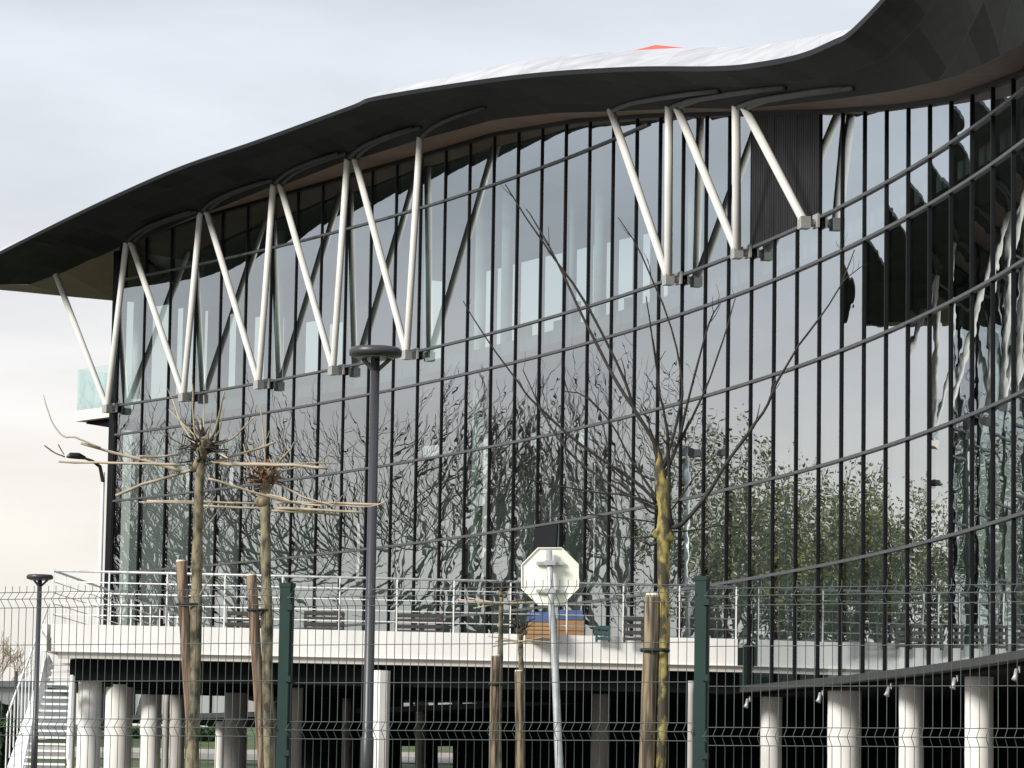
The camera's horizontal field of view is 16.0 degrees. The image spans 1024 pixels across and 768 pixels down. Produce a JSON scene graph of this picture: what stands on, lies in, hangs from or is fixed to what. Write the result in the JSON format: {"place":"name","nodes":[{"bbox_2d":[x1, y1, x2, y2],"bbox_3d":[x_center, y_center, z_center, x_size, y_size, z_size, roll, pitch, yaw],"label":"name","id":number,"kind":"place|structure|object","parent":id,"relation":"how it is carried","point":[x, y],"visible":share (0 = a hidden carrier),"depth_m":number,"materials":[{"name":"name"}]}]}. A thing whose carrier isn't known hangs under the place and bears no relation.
{"place":"outdoors","nodes":[
{"label":"outdoors","id":0,"kind":"place"},
{"bbox_2d":[25,765,168,767],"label":"forecourt","id":1,"kind":"structure","parent":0,"point":[39,766],"depth_m":111.05,"materials":[{"name":"grey concrete"}]},
{"bbox_2d":[26,574,52,767],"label":"street lamp","id":2,"kind":"object","parent":1,"relation":"on","point":[37,579],"visible":0.97,"depth_m":75.78,"materials":[{"name":"grey metal"}]},
{"bbox_2d":[5,603,74,767],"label":"staircase","id":3,"kind":"structure","parent":1,"relation":"on","point":[23,744],"depth_m":78.14,"materials":[{"name":"white concrete"}]},
{"bbox_2d":[41,569,741,767],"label":"terrace","id":4,"kind":"structure","parent":1,"relation":"on","point":[441,655],"depth_m":81.03,"materials":[{"name":"paint"}]},
{"bbox_2d":[227,611,260,627],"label":"slatted bench","id":5,"kind":"object","parent":4,"relation":"on","point":[230,623],"visible":0.42,"depth_m":82.34,"materials":[{"name":"grey wood"}]},
{"bbox_2d":[304,611,344,629],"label":"slatted bench","id":6,"kind":"object","parent":4,"relation":"on","point":[328,624],"visible":0.59,"depth_m":81.73,"materials":[{"name":"grey wood"}]},
{"bbox_2d":[394,613,442,631],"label":"slatted bench","id":7,"kind":"object","parent":4,"relation":"on","point":[414,615],"visible":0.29,"depth_m":82.03,"materials":[{"name":"grey wood"}]},
{"bbox_2d":[526,612,549,638],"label":"storage bench","id":8,"kind":"object","parent":4,"relation":"on","point":[535,630],"visible":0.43,"depth_m":80.83,"materials":[{"name":"orange wood"}]},
{"bbox_2d":[557,610,583,635],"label":"storage bench","id":9,"kind":"object","parent":4,"relation":"on","point":[575,620],"visible":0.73,"depth_m":82.14,"materials":[{"name":"orange wood"}]},
{"bbox_2d":[595,626,610,641],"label":"crate","id":10,"kind":"object","parent":4,"relation":"on","point":[597,633],"visible":0.8,"depth_m":81.21,"materials":[{"name":"teal plastic"}]},
{"bbox_2d":[623,617,643,641],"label":"slatted bench","id":11,"kind":"object","parent":4,"relation":"on","point":[641,625],"visible":0.84,"depth_m":81.23,"materials":[{"name":"grey wood"}]},
{"bbox_2d":[27,725,452,767],"bbox_3d":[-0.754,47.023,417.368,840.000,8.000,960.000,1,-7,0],"label":"ground","id":12,"kind":"structure","parent":0,"point":[211,763],"depth_m":141.65,"materials":[{"name":"green plant"}]},
{"bbox_2d":[0,701,19,767],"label":"shrub","id":13,"kind":"object","parent":12,"relation":"on","point":[3,743],"visible":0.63,"depth_m":95.41,"materials":[{"name":"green plant"}]},
{"bbox_2d":[13,671,17,716],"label":"post","id":14,"kind":"object","parent":12,"relation":"on","point":[15,675],"visible":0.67,"depth_m":119.59,"materials":[{"name":"grey metal"}]},
{"bbox_2d":[0,632,34,680],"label":"bare tree","id":15,"kind":"object","parent":12,"relation":"on","point":[6,652],"visible":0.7,"depth_m":169.68,"materials":[{"name":"beige plant"}]},
{"bbox_2d":[0,682,68,739],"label":"building","id":16,"kind":"structure","parent":12,"relation":"on","point":[7,697],"depth_m":147.53,"materials":[{"name":"concrete"}]},
{"bbox_2d":[0,704,18,714],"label":"window","id":17,"kind":"structure","parent":16,"relation":"in","point":[5,708],"depth_m":147.40,"materials":[{"name":"glass"}]},
{"bbox_2d":[66,452,104,624],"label":"street lamp","id":18,"kind":"object","parent":12,"relation":"on","point":[70,455],"visible":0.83,"depth_m":119.60,"materials":[{"name":"white metal"}]},
{"bbox_2d":[132,728,161,738],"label":"shrub","id":19,"kind":"object","parent":12,"relation":"on","point":[134,732],"visible":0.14,"depth_m":150.91,"materials":[{"name":"green plant"}]},
{"bbox_2d":[176,560,197,741],"bbox_3d":[-2.802,3.037,31.859,0.354,2.998,0.166,1,-7,0],"label":"tree stake","id":20,"kind":"object","parent":12,"relation":"on","point":[181,572],"visible":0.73,"depth_m":31.93,"materials":[{"name":"wood"}]},
{"bbox_2d":[43,375,336,767],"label":"pollarded tree","id":21,"kind":"object","parent":12,"relation":"on","point":[203,446],"visible":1,"depth_m":32.06,"materials":[{"name":"brown plant"}]},
{"bbox_2d":[199,726,215,740],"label":"shrub","id":22,"kind":"object","parent":12,"relation":"on","point":[210,732],"visible":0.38,"depth_m":148.50,"materials":[{"name":"green plant"}]},
{"bbox_2d":[38,746,452,756],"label":"kerb","id":23,"kind":"structure","parent":12,"relation":"on","point":[404,754],"depth_m":135.32,"materials":[{"name":"concrete"}]},
{"bbox_2d":[246,574,267,767],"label":"tree stake","id":24,"kind":"object","parent":12,"relation":"on","point":[255,648],"visible":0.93,"depth_m":34.89,"materials":[{"name":"wood"}]},
{"bbox_2d":[129,405,386,767],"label":"pollarded tree","id":25,"kind":"object","parent":12,"relation":"on","point":[266,477],"visible":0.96,"depth_m":35.02,"materials":[{"name":"brown plant"}]},
{"bbox_2d":[349,345,401,767],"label":"street lamp","id":26,"kind":"object","parent":12,"relation":"on","point":[375,355],"visible":1,"depth_m":38.04,"materials":[{"name":"grey metal"}]},
{"bbox_2d":[457,568,534,767],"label":"pollarded tree","id":27,"kind":"object","parent":12,"relation":"on","point":[501,597],"visible":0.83,"depth_m":40.23,"materials":[{"name":"brown plant"}]},
{"bbox_2d":[488,654,505,767],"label":"tree stake","id":28,"kind":"object","parent":12,"relation":"on","point":[495,666],"visible":0.85,"depth_m":39.81,"materials":[{"name":"wood"}]},
{"bbox_2d":[0,0,1023,767],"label":"glass building","id":29,"kind":"structure","parent":12,"relation":"on","point":[884,442],"depth_m":91.85,"materials":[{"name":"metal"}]},
{"bbox_2d":[531,524,557,600],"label":"open window","id":30,"kind":"structure","parent":29,"relation":"in","point":[545,536],"depth_m":93.92,"materials":[{"name":"glass"}]},
{"bbox_2d":[743,696,750,708],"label":"floodlight","id":31,"kind":"object","parent":29,"relation":"attached to","point":[746,705],"visible":1,"depth_m":81.85,"materials":[{"name":"metal"}]},
{"bbox_2d":[816,690,822,702],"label":"floodlight","id":32,"kind":"object","parent":29,"relation":"hanging from","point":[820,695],"visible":0.9,"depth_m":77.33,"materials":[{"name":"metal"}]},
{"bbox_2d":[884,683,891,696],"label":"floodlight","id":33,"kind":"object","parent":29,"relation":"hanging from","point":[887,692],"visible":0.77,"depth_m":72.93,"materials":[{"name":"metal"}]},
{"bbox_2d":[950,675,957,689],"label":"floodlight","id":34,"kind":"object","parent":29,"relation":"hanging from","point":[954,680],"visible":0.86,"depth_m":68.53,"materials":[{"name":"metal"}]},
{"bbox_2d":[1011,666,1020,681],"bbox_3d":[8.882,5.105,64.245,0.192,0.276,0.112,7,-9,-40],"label":"floodlight","id":35,"kind":"object","parent":29,"relation":"attached to","point":[1014,678],"visible":0.86,"depth_m":64.23,"materials":[{"name":"metal"}]},
{"bbox_2d":[0,576,1023,767],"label":"fence","id":36,"kind":"object","parent":12,"relation":"on","point":[702,646],"visible":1,"depth_m":18.77,"materials":[{"name":"metal"}]},
{"bbox_2d":[514,670,524,767],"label":"tree stake","id":37,"kind":"object","parent":12,"relation":"on","point":[519,717],"visible":0.9,"depth_m":42.79,"materials":[{"name":"brown wood"}]},
{"bbox_2d":[488,611,561,743],"bbox_3d":[0.081,3.962,43.202,0.816,2.559,0.616,-5,-9,38],"label":"pollarded tree","id":38,"kind":"object","parent":12,"relation":"on","point":[521,630],"visible":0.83,"depth_m":43.21,"materials":[{"name":"brown plant"}]},
{"bbox_2d":[521,547,578,767],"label":"road sign","id":39,"kind":"object","parent":12,"relation":"on","point":[542,566],"visible":0.94,"depth_m":40.01,"materials":[{"name":"metal"}]},
{"bbox_2d":[639,593,668,767],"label":"tree stake","id":40,"kind":"object","parent":12,"relation":"on","point":[650,671],"visible":0.85,"depth_m":23.40,"materials":[{"name":"wood"}]},
{"bbox_2d":[463,184,867,767],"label":"young tree","id":41,"kind":"object","parent":12,"relation":"on","point":[663,533],"visible":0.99,"depth_m":23.56,"materials":[{"name":"brown plant"}]},
{"bbox_2d":[29,751,452,762],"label":"back road","id":42,"kind":"structure","parent":0,"point":[204,756],"depth_m":132.17,"materials":[{"name":"grey asphalt"}]},
{"bbox_2d":[0,0,878,726],"label":"sky","id":43,"kind":"structure","parent":0,"point":[100,99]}
]}

